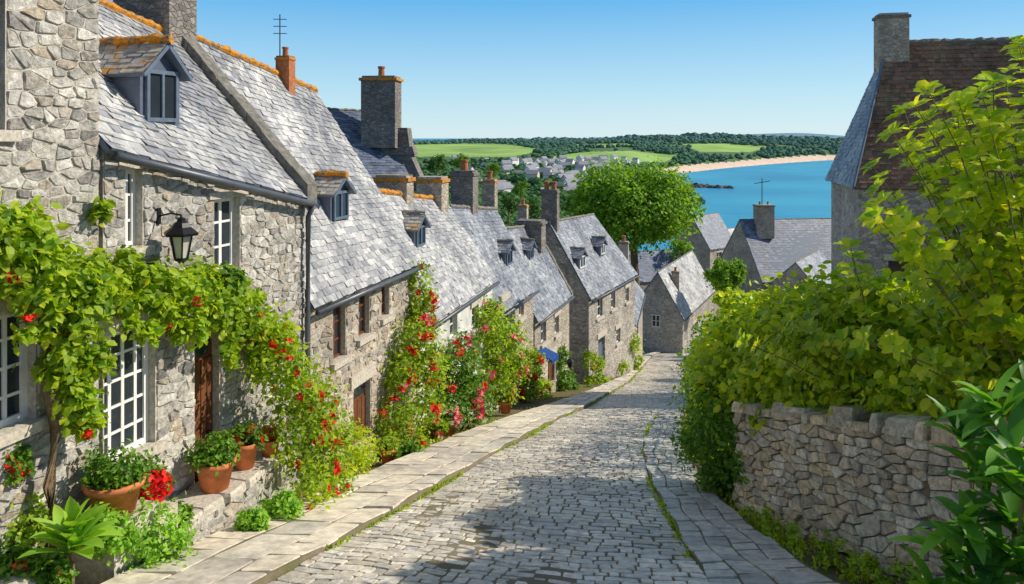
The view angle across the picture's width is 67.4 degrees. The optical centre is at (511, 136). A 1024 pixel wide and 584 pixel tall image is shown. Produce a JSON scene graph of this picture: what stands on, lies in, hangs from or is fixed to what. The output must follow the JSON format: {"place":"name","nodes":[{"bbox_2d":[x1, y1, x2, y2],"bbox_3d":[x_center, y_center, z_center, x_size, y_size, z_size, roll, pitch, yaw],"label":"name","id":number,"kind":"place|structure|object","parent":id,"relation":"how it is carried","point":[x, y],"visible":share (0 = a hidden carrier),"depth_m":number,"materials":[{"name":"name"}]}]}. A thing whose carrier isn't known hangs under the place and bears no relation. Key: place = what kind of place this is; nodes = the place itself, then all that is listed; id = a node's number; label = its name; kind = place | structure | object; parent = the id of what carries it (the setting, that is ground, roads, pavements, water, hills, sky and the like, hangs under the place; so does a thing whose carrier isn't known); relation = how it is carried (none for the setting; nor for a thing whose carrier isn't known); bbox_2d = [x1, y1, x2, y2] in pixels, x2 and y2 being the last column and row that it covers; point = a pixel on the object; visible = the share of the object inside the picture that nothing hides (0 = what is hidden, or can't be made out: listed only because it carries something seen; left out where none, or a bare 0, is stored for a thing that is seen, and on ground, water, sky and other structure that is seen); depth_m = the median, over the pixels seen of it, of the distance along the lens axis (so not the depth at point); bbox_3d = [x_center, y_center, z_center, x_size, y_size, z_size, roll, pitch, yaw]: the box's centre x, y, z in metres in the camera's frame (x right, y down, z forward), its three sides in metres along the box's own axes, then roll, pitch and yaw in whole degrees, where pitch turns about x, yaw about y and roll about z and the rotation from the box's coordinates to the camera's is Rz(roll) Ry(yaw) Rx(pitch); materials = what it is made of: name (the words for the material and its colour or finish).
{"place":"outdoors","nodes":[
{"label":"outdoors","id":0,"kind":"place"},
{"bbox_2d":[101,352,661,583],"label":"pavement","id":1,"kind":"structure","parent":0,"point":[280,547],"depth_m":10.08,"materials":[{"name":"grey stone"}]},
{"bbox_2d":[80,501,140,566],"bbox_3d":[-4.050,3.985,7.739,0.544,0.635,0.614,0,0,-41],"label":"plant","id":2,"kind":"object","parent":1,"relation":"on","point":[121,543],"visible":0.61,"depth_m":7.67,"materials":[{"name":"green plant"}]},
{"bbox_2d":[268,353,710,583],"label":"road","id":3,"kind":"structure","parent":0,"point":[568,499],"depth_m":9.93,"materials":[{"name":"grey stone"}]},
{"bbox_2d":[107,0,1023,137],"label":"sky","id":4,"kind":"structure","parent":0,"point":[468,68],"materials":[{"name":"blue"}]},
{"bbox_2d":[290,353,908,583],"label":"ground","id":5,"kind":"structure","parent":0,"point":[830,572],"depth_m":13.64,"materials":[{"name":"green plant"}]},
{"bbox_2d":[0,533,53,581],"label":"plant","id":6,"kind":"object","parent":5,"relation":"on","point":[12,565],"visible":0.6,"depth_m":7.14,"materials":[{"name":"green plant"}]},
{"bbox_2d":[0,559,64,583],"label":"stone plinth","id":7,"kind":"structure","parent":5,"relation":"on","point":[14,579],"depth_m":6.98,"materials":[{"name":"stone"}]},
{"bbox_2d":[25,548,79,583],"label":"plant","id":8,"kind":"object","parent":7,"relation":"on","point":[50,568],"visible":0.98,"depth_m":7.05,"materials":[{"name":"green plant"}]},
{"bbox_2d":[0,0,99,563],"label":"stone house","id":9,"kind":"structure","parent":5,"relation":"on","point":[49,101],"depth_m":7.66,"materials":[{"name":"stone"}]},
{"bbox_2d":[0,130,21,140],"bbox_3d":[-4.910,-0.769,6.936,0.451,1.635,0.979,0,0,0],"label":"window sill","id":10,"kind":"structure","parent":9,"relation":"in","point":[5,135],"depth_m":7.23,"materials":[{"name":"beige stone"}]},
{"bbox_2d":[2,439,36,486],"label":"plant","id":11,"kind":"object","parent":9,"relation":"on","point":[17,471],"visible":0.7,"depth_m":7.31,"materials":[{"name":"green plant"}]},
{"bbox_2d":[0,297,49,448],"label":"window","id":12,"kind":"structure","parent":9,"relation":"in","point":[13,385],"depth_m":7.46,"materials":[{"name":"white paint"}]},
{"bbox_2d":[6,491,52,547],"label":"plant","id":13,"kind":"object","parent":9,"relation":"on","point":[27,531],"visible":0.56,"depth_m":7.42,"materials":[{"name":"green plant"}]},
{"bbox_2d":[17,496,123,583],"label":"broad leaved plant","id":14,"kind":"object","parent":5,"relation":"on","point":[70,529],"visible":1,"depth_m":7.18,"materials":[{"name":"green plant"}]},
{"bbox_2d":[67,499,158,583],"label":"stone block","id":15,"kind":"structure","parent":5,"relation":"on","point":[94,571],"depth_m":7.75,"materials":[{"name":"stone"}]},
{"bbox_2d":[82,471,146,517],"bbox_3d":[-4.167,3.767,8.065,0.609,0.340,0.609,0,0,0],"label":"flower pot","id":16,"kind":"object","parent":15,"relation":"on","point":[124,498],"visible":0.49,"depth_m":7.87,"materials":[{"name":"ceramic"}]},
{"bbox_2d":[79,437,164,505],"bbox_3d":[-4.176,3.491,8.043,0.758,0.613,0.810,0,0,21],"label":"potted plant","id":17,"kind":"object","parent":16,"relation":"in","point":[106,472],"visible":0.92,"depth_m":7.96,"materials":[{"name":"green plant"}]},
{"bbox_2d":[117,488,199,570],"bbox_3d":[-3.833,4.237,8.050,1.126,0.958,0.804,0,0,10],"label":"plant","id":18,"kind":"object","parent":5,"relation":"on","point":[152,550],"visible":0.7,"depth_m":7.99,"materials":[{"name":"green plant"}]},
{"bbox_2d":[159,500,177,551],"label":"stone block","id":19,"kind":"structure","parent":5,"relation":"on","point":[174,505],"depth_m":8.60,"materials":[{"name":"stone"}]},
{"bbox_2d":[98,0,317,500],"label":"stone house","id":20,"kind":"structure","parent":5,"relation":"on","point":[187,133],"depth_m":10.12,"materials":[{"name":"stone"}]},
{"bbox_2d":[98,308,166,462],"bbox_3d":[-4.410,2.885,8.827,0.250,1.780,1.071,0,0,15],"label":"window","id":21,"kind":"structure","parent":20,"relation":"in","point":[126,403],"depth_m":8.93,"materials":[{"name":"white paint"}]},
{"bbox_2d":[116,162,154,259],"bbox_3d":[-4.397,0.838,8.876,0.250,1.106,0.547,0,0,15],"label":"window","id":22,"kind":"structure","parent":20,"relation":"in","point":[129,168],"depth_m":8.96,"materials":[{"name":"white paint"}]},
{"bbox_2d":[0,190,301,547],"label":"climbing vine","id":23,"kind":"object","parent":20,"relation":"attached to","point":[45,277],"visible":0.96,"depth_m":7.72,"materials":[{"name":"green plant"}]},
{"bbox_2d":[155,208,198,263],"bbox_3d":[-4.000,1.189,9.138,0.546,0.660,0.364,0,0,0],"label":"wall lantern","id":24,"kind":"object","parent":20,"relation":"attached to","point":[180,232],"depth_m":9.07,"materials":[{"name":"black metal"}]},
{"bbox_2d":[190,315,220,482],"bbox_3d":[-4.078,3.662,10.145,0.220,2.581,0.825,0,0,15],"label":"door","id":25,"kind":"structure","parent":20,"relation":"in","point":[203,356],"depth_m":10.21,"materials":[{"name":"brown wood"}]},
{"bbox_2d":[207,190,249,278],"bbox_3d":[-3.941,1.357,10.551,0.250,1.207,0.846,0,0,15],"label":"window","id":26,"kind":"structure","parent":20,"relation":"in","point":[223,201],"depth_m":10.67,"materials":[{"name":"white paint"}]},
{"bbox_2d":[216,261,247,288],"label":"plant","id":27,"kind":"object","parent":20,"relation":"on","point":[238,273],"visible":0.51,"depth_m":10.14,"materials":[{"name":"green plant"}]},
{"bbox_2d":[169,450,281,544],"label":"stone plinth","id":28,"kind":"structure","parent":5,"relation":"on","point":[252,487],"depth_m":9.69,"materials":[{"name":"stone"}]},
{"bbox_2d":[164,497,197,528],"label":"plant","id":29,"kind":"object","parent":28,"relation":"on","point":[189,509],"visible":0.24,"depth_m":8.89,"materials":[{"name":"green plant"}]},
{"bbox_2d":[193,455,236,493],"bbox_3d":[-3.746,4.254,9.688,0.525,0.360,0.525,0,0,0],"label":"flower pot","id":30,"kind":"object","parent":28,"relation":"on","point":[210,482],"visible":0.52,"depth_m":9.52,"materials":[{"name":"ceramic"}]},
{"bbox_2d":[183,429,243,476],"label":"potted plant","id":31,"kind":"object","parent":30,"relation":"in","point":[208,455],"visible":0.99,"depth_m":9.57,"materials":[{"name":"green plant"}]},
{"bbox_2d":[235,440,258,470],"bbox_3d":[-3.581,4.264,10.296,0.378,0.340,0.378,0,0,0],"label":"flower pot","id":32,"kind":"object","parent":28,"relation":"on","point":[247,453],"visible":0.43,"depth_m":10.18,"materials":[{"name":"ceramic"}]},
{"bbox_2d":[227,417,268,448],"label":"potted plant","id":33,"kind":"object","parent":32,"relation":"in","point":[250,432],"visible":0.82,"depth_m":10.24,"materials":[{"name":"green plant"}]},
{"bbox_2d":[260,435,280,456],"bbox_3d":[-3.383,4.324,10.720,0.315,0.220,0.315,0,0,0],"label":"flower pot","id":34,"kind":"object","parent":28,"relation":"on","point":[268,449],"visible":0.32,"depth_m":10.62,"materials":[{"name":"ceramic"}]},
{"bbox_2d":[260,425,280,441],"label":"potted plant","id":35,"kind":"object","parent":34,"relation":"in","point":[269,431],"visible":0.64,"depth_m":10.65,"materials":[{"name":"red plant"}]},
{"bbox_2d":[232,505,270,531],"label":"plant","id":36,"kind":"object","parent":5,"relation":"on","point":[253,520],"visible":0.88,"depth_m":9.24,"materials":[{"name":"green plant"}]},
{"bbox_2d":[257,484,304,520],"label":"plant","id":37,"kind":"object","parent":5,"relation":"on","point":[286,505],"visible":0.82,"depth_m":9.80,"materials":[{"name":"green plant"}]},
{"bbox_2d":[239,313,364,509],"bbox_3d":[-3.071,3.979,11.000,1.686,3.026,1.967,0,0,0],"label":"rose bush","id":38,"kind":"object","parent":5,"relation":"on","point":[319,423],"visible":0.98,"depth_m":10.71,"materials":[{"name":"green plant"}]},
{"bbox_2d":[197,14,426,479],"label":"stone house","id":39,"kind":"structure","parent":5,"relation":"on","point":[364,251],"depth_m":14.87,"materials":[{"name":"stone"}]},
{"bbox_2d":[330,294,352,369],"bbox_3d":[-3.100,3.462,13.645,0.250,1.204,0.754,0,0,15],"label":"window","id":40,"kind":"structure","parent":39,"relation":"in","point":[348,358],"depth_m":13.77,"materials":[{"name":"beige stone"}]},
{"bbox_2d":[349,362,375,443],"bbox_3d":[-2.889,5.099,14.514,0.220,1.400,1.034,0,0,15],"label":"door","id":41,"kind":"structure","parent":39,"relation":"in","point":[357,381],"depth_m":14.58,"materials":[{"name":"brown wood"}]},
{"bbox_2d":[356,284,375,346],"bbox_3d":[-2.843,3.363,14.590,0.250,1.076,0.750,0,0,15],"label":"window","id":42,"kind":"structure","parent":39,"relation":"in","point":[365,339],"depth_m":14.72,"materials":[{"name":"beige stone"}]},
{"bbox_2d":[379,276,394,324],"bbox_3d":[-2.591,3.267,15.515,0.250,0.956,0.648,0,0,15],"label":"window","id":43,"kind":"structure","parent":39,"relation":"in","point":[390,317],"depth_m":15.63,"materials":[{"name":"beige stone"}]},
{"bbox_2d":[333,420,384,479],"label":"shrub","id":44,"kind":"object","parent":5,"relation":"on","point":[362,458],"visible":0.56,"depth_m":12.79,"materials":[{"name":"green plant"}]},
{"bbox_2d":[327,66,423,191],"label":"stone house","id":45,"kind":"structure","parent":5,"relation":"on","point":[379,139],"depth_m":26.58,"materials":[{"name":"stone"}]},
{"bbox_2d":[379,445,397,463],"bbox_3d":[-2.304,5.926,14.300,0.357,0.270,0.357,0,0,0],"label":"flower pot","id":46,"kind":"object","parent":5,"relation":"on","point":[388,458],"visible":0.56,"depth_m":14.18,"materials":[{"name":"ceramic"}]},
{"bbox_2d":[375,429,402,456],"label":"potted plant","id":47,"kind":"object","parent":46,"relation":"in","point":[393,444],"visible":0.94,"depth_m":14.20,"materials":[{"name":"green plant"}]},
{"bbox_2d":[398,439,425,457],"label":"plant","id":48,"kind":"object","parent":5,"relation":"on","point":[409,448],"visible":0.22,"depth_m":14.84,"materials":[{"name":"green plant"}]},
{"bbox_2d":[372,258,456,449],"bbox_3d":[-2.029,4.858,15.930,1.549,4.379,2.699,0,0,20],"label":"climbing rose","id":49,"kind":"object","parent":5,"relation":"on","point":[416,372],"visible":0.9,"depth_m":15.82,"materials":[{"name":"green plant"}]},
{"bbox_2d":[419,413,450,441],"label":"plant","id":50,"kind":"object","parent":5,"relation":"on","point":[436,431],"visible":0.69,"depth_m":17.17,"materials":[{"name":"green plant"}]},
{"bbox_2d":[373,174,499,438],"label":"stone house","id":51,"kind":"structure","parent":5,"relation":"on","point":[463,275],"depth_m":20.41,"materials":[{"name":"stone"}]},
{"bbox_2d":[448,305,460,345],"bbox_3d":[-1.518,4.770,19.530,0.250,0.917,0.863,0,0,15],"label":"window","id":52,"kind":"structure","parent":51,"relation":"in","point":[451,319],"depth_m":19.68,"materials":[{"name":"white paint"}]},
{"bbox_2d":[470,296,482,334],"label":"window","id":53,"kind":"structure","parent":51,"relation":"in","point":[472,306],"depth_m":21.26,"materials":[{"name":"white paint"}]},
{"bbox_2d":[443,423,455,436],"bbox_3d":[-1.447,6.669,17.600,0.420,0.340,0.420,0,0,0],"label":"flower pot","id":54,"kind":"object","parent":5,"relation":"on","point":[451,432],"visible":0.34,"depth_m":17.47,"materials":[{"name":"ceramic"}]},
{"bbox_2d":[436,405,462,426],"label":"potted plant","id":55,"kind":"object","parent":54,"relation":"in","point":[453,416],"visible":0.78,"depth_m":17.50,"materials":[{"name":"pink plant"}]},
{"bbox_2d":[431,320,505,431],"bbox_3d":[-1.300,6.032,18.578,2.267,2.818,1.736,0,0,-40],"label":"climbing rose","id":56,"kind":"object","parent":5,"relation":"on","point":[468,392],"visible":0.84,"depth_m":18.55,"materials":[{"name":"green plant"}]},
{"bbox_2d":[449,159,539,410],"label":"stone house","id":57,"kind":"structure","parent":5,"relation":"on","point":[485,228],"depth_m":25.15,"materials":[{"name":"grey stone"}]},
{"bbox_2d":[498,401,511,413],"bbox_3d":[-0.187,7.710,21.900,0.420,0.340,0.420,0,0,0],"label":"flower pot","id":58,"kind":"object","parent":5,"relation":"on","point":[504,409],"visible":0.65,"depth_m":21.76,"materials":[{"name":"ceramic"}]},
{"bbox_2d":[494,390,515,406],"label":"potted plant","id":59,"kind":"object","parent":58,"relation":"in","point":[510,397],"visible":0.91,"depth_m":21.74,"materials":[{"name":"green plant"}]},
{"bbox_2d":[473,294,545,412],"bbox_3d":[-0.375,6.170,21.966,1.631,3.511,3.033,0,0,34],"label":"climbing plant","id":60,"kind":"object","parent":5,"relation":"on","point":[494,336],"visible":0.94,"depth_m":21.79,"materials":[{"name":"green plant"}]},
{"bbox_2d":[499,193,520,225],"bbox_3d":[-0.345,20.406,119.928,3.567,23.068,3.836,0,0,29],"label":"tree","id":61,"kind":"object","parent":5,"relation":"on","point":[509,205],"visible":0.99,"depth_m":119.38,"materials":[{"name":"green plant"}]},
{"bbox_2d":[511,180,527,203],"bbox_3d":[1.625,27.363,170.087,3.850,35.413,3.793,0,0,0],"label":"tree","id":62,"kind":"object","parent":5,"relation":"on","point":[519,190],"visible":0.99,"depth_m":169.60,"materials":[{"name":"green plant"}]},
{"bbox_2d":[525,195,540,218],"bbox_3d":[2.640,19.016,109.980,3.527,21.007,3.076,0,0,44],"label":"tree","id":63,"kind":"object","parent":5,"relation":"on","point":[533,211],"visible":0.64,"depth_m":109.69,"materials":[{"name":"green plant"}]},
{"bbox_2d":[519,347,555,402],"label":"bush","id":64,"kind":"object","parent":5,"relation":"on","point":[533,391],"visible":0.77,"depth_m":25.96,"materials":[{"name":"green plant"}]},
{"bbox_2d":[506,199,574,396],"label":"stone house","id":65,"kind":"structure","parent":5,"relation":"on","point":[551,300],"depth_m":29.48,"materials":[{"name":"grey stone"}]},
{"bbox_2d":[299,365,833,570],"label":"grass","id":66,"kind":"structure","parent":5,"relation":"on","point":[649,480],"depth_m":10.53,"materials":[{"name":"green plant"}]},
{"bbox_2d":[556,343,579,390],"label":"bush","id":67,"kind":"object","parent":5,"relation":"on","point":[568,383],"visible":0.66,"depth_m":29.79,"materials":[{"name":"green plant"}]},
{"bbox_2d":[560,195,575,216],"bbox_3d":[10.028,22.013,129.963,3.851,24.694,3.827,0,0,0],"label":"tree","id":68,"kind":"object","parent":5,"relation":"on","point":[567,200],"visible":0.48,"depth_m":129.91,"materials":[{"name":"green plant"}]},
{"bbox_2d":[540,181,638,381],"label":"stone house","id":69,"kind":"structure","parent":5,"relation":"on","point":[599,272],"depth_m":35.94,"materials":[{"name":"grey stone"}]},
{"bbox_2d":[595,294,604,321],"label":"window","id":70,"kind":"structure","parent":69,"relation":"in","point":[598,301],"depth_m":35.41,"materials":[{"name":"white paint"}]},
{"bbox_2d":[597,329,606,359],"bbox_3d":[4.093,9.847,35.553,0.220,1.622,1.264,0,0,26],"label":"door","id":71,"kind":"structure","parent":69,"relation":"in","point":[599,336],"depth_m":35.68,"materials":[{"name":"beige stone"}]},
{"bbox_2d":[579,349,611,384],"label":"bush","id":72,"kind":"object","parent":5,"relation":"on","point":[598,361],"visible":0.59,"depth_m":33.21,"materials":[{"name":"green plant"}]},
{"bbox_2d":[618,332,644,375],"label":"bush","id":73,"kind":"object","parent":5,"relation":"on","point":[639,357],"visible":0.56,"depth_m":39.73,"materials":[{"name":"green plant"}]},
{"bbox_2d":[618,235,645,361],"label":"stone house","id":74,"kind":"structure","parent":5,"relation":"on","point":[640,296],"depth_m":45.96,"materials":[{"name":"grey stone"}]},
{"bbox_2d":[565,152,707,285],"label":"tree","id":75,"kind":"object","parent":5,"relation":"on","point":[619,201],"visible":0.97,"depth_m":68.80,"materials":[{"name":"green plant"}]},
{"bbox_2d":[629,249,675,290],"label":"stone house","id":76,"kind":"structure","parent":5,"relation":"on","point":[650,266],"depth_m":88.70,"materials":[{"name":"stone"}]},
{"bbox_2d":[643,250,715,353],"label":"gabled cottage","id":77,"kind":"structure","parent":5,"relation":"on","point":[678,293],"depth_m":65.31,"materials":[{"name":"stone"}]},
{"bbox_2d":[651,314,660,328],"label":"window","id":78,"kind":"structure","parent":77,"relation":"in","point":[655,318],"depth_m":64.91,"materials":[{"name":"white paint"}]},
{"bbox_2d":[667,239,695,259],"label":"tree","id":79,"kind":"object","parent":5,"relation":"on","point":[681,247],"visible":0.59,"depth_m":89.94,"materials":[{"name":"green plant"}]},
{"bbox_2d":[675,211,730,317],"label":"gabled cottage","id":80,"kind":"structure","parent":5,"relation":"on","point":[709,242],"depth_m":113.88,"materials":[{"name":"stone"}]},
{"bbox_2d":[671,280,757,490],"bbox_3d":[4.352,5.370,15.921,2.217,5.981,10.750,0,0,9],"label":"hedge","id":81,"kind":"object","parent":5,"relation":"on","point":[686,380],"visible":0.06,"depth_m":15.72,"materials":[{"name":"green plant"}]},
{"bbox_2d":[703,258,747,292],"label":"tree","id":82,"kind":"object","parent":5,"relation":"on","point":[719,274],"visible":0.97,"depth_m":65.42,"materials":[{"name":"green plant"}]},
{"bbox_2d":[712,286,749,312],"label":"tree","id":83,"kind":"object","parent":5,"relation":"on","point":[716,300],"visible":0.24,"depth_m":57.88,"materials":[{"name":"green plant"}]},
{"bbox_2d":[720,181,830,314],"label":"stone house","id":84,"kind":"structure","parent":5,"relation":"on","point":[763,242],"depth_m":87.48,"materials":[{"name":"stone"}]},
{"bbox_2d":[745,505,806,548],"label":"weed tuft","id":85,"kind":"object","parent":5,"relation":"on","point":[764,521],"visible":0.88,"depth_m":9.28,"materials":[{"name":"green plant"}]},
{"bbox_2d":[769,249,830,298],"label":"gabled outbuilding","id":86,"kind":"structure","parent":5,"relation":"on","point":[815,259],"depth_m":74.40,"materials":[{"name":"grey stone"}]},
{"bbox_2d":[808,527,885,583],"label":"weed tuft","id":87,"kind":"object","parent":5,"relation":"on","point":[822,549],"visible":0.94,"depth_m":8.12,"materials":[{"name":"green plant"}]},
{"bbox_2d":[732,401,1023,583],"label":"garden wall","id":88,"kind":"structure","parent":5,"relation":"on","point":[860,478],"depth_m":8.63,"materials":[{"name":"grey stone"}]},
{"bbox_2d":[669,366,760,503],"bbox_3d":[3.145,4.647,11.886,1.338,2.082,2.722,0,0,0],"label":"ivy","id":89,"kind":"object","parent":88,"relation":"attached to","point":[709,428],"visible":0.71,"depth_m":11.69,"materials":[{"name":"green plant"}]},
{"bbox_2d":[862,550,920,583],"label":"weed tuft","id":90,"kind":"object","parent":5,"relation":"on","point":[898,569],"visible":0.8,"depth_m":7.53,"materials":[{"name":"green plant"}]},
{"bbox_2d":[825,12,1023,299],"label":"stone house","id":91,"kind":"structure","parent":5,"relation":"on","point":[903,64],"depth_m":25.38,"materials":[{"name":"grey stone"}]},
{"bbox_2d":[884,254,911,286],"bbox_3d":[12.322,4.262,24.263,1.099,1.064,0.250,0,0,12],"label":"window","id":92,"kind":"structure","parent":91,"relation":"in","point":[894,266],"depth_m":24.36,"materials":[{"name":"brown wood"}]},
{"bbox_2d":[887,359,1023,583],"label":"broad leaved plant","id":93,"kind":"object","parent":5,"relation":"on","point":[991,556],"visible":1,"depth_m":5.37,"materials":[{"name":"green plant"}]},
{"bbox_2d":[413,138,833,252],"bbox_3d":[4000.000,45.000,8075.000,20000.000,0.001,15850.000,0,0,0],"label":"sea","id":94,"kind":"structure","parent":0,"point":[796,190],"depth_m":637.25,"materials":[{"name":"liquid"}]},
{"bbox_2d":[414,137,841,185],"bbox_3d":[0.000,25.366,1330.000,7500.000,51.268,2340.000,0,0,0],"label":"hills","id":95,"kind":"structure","parent":0,"point":[745,158],"depth_m":1295.73,"materials":[{"name":"green plant"}]},
{"bbox_2d":[425,153,447,175],"bbox_3d":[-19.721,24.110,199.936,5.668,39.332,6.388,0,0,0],"label":"tree","id":96,"kind":"object","parent":95,"relation":"on","point":[435,162],"visible":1,"depth_m":199.45,"materials":[{"name":"green plant"}]},
{"bbox_2d":[451,153,470,169],"bbox_3d":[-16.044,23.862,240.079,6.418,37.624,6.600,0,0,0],"label":"tree","id":97,"kind":"object","parent":95,"relation":"on","point":[455,161],"visible":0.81,"depth_m":239.58,"materials":[{"name":"green plant"}]},
{"bbox_2d":[486,162,499,178],"bbox_3d":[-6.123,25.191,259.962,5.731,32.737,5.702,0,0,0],"label":"tree","id":98,"kind":"object","parent":95,"relation":"on","point":[495,166],"visible":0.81,"depth_m":259.57,"materials":[{"name":"green plant"}]},
{"bbox_2d":[413,132,843,245],"bbox_3d":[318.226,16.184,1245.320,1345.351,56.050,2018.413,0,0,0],"label":"woodland","id":99,"kind":"object","parent":95,"relation":"on","point":[654,143],"visible":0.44,"depth_m":1347.79,"materials":[{"name":"green plant"}]},
{"bbox_2d":[589,133,844,137],"bbox_3d":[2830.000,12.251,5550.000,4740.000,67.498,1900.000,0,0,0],"label":"headland","id":100,"kind":"structure","parent":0,"point":[804,134],"depth_m":4954.06,"materials":[{"name":"green plant"}]},
{"bbox_2d":[643,388,839,583],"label":"pavement","id":101,"kind":"structure","parent":0,"point":[727,544],"depth_m":9.46,"materials":[{"name":"grey stone"}]},
{"bbox_2d":[660,155,835,172],"bbox_3d":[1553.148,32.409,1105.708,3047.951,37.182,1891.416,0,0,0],"label":"beach","id":102,"kind":"structure","parent":0,"point":[712,166],"depth_m":1201.67,"materials":[{"name":"beige sand"}]},
{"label":"garden soil","id":103,"kind":"structure","parent":0,"visible":0},
{"bbox_2d":[670,248,1023,434],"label":"shrub","id":104,"kind":"object","parent":103,"relation":"on","point":[768,381],"visible":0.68,"depth_m":9.63,"materials":[{"name":"green plant"}]},
{"bbox_2d":[734,35,1023,397],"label":"young tree","id":105,"kind":"object","parent":103,"relation":"on","point":[988,242],"visible":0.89,"depth_m":7.14,"materials":[{"name":"green plant"}]},
{"bbox_3d":[-4.019,4.024,8.531,0.315,0.220,0.315,0,0,0],"label":"flower pot","id":106,"kind":"object","parent":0,"visible":0},
{"bbox_2d":[138,457,176,503],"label":"potted plant","id":107,"kind":"object","parent":106,"relation":"in","point":[160,480],"visible":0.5,"depth_m":8.42,"materials":[{"name":"red plant"}]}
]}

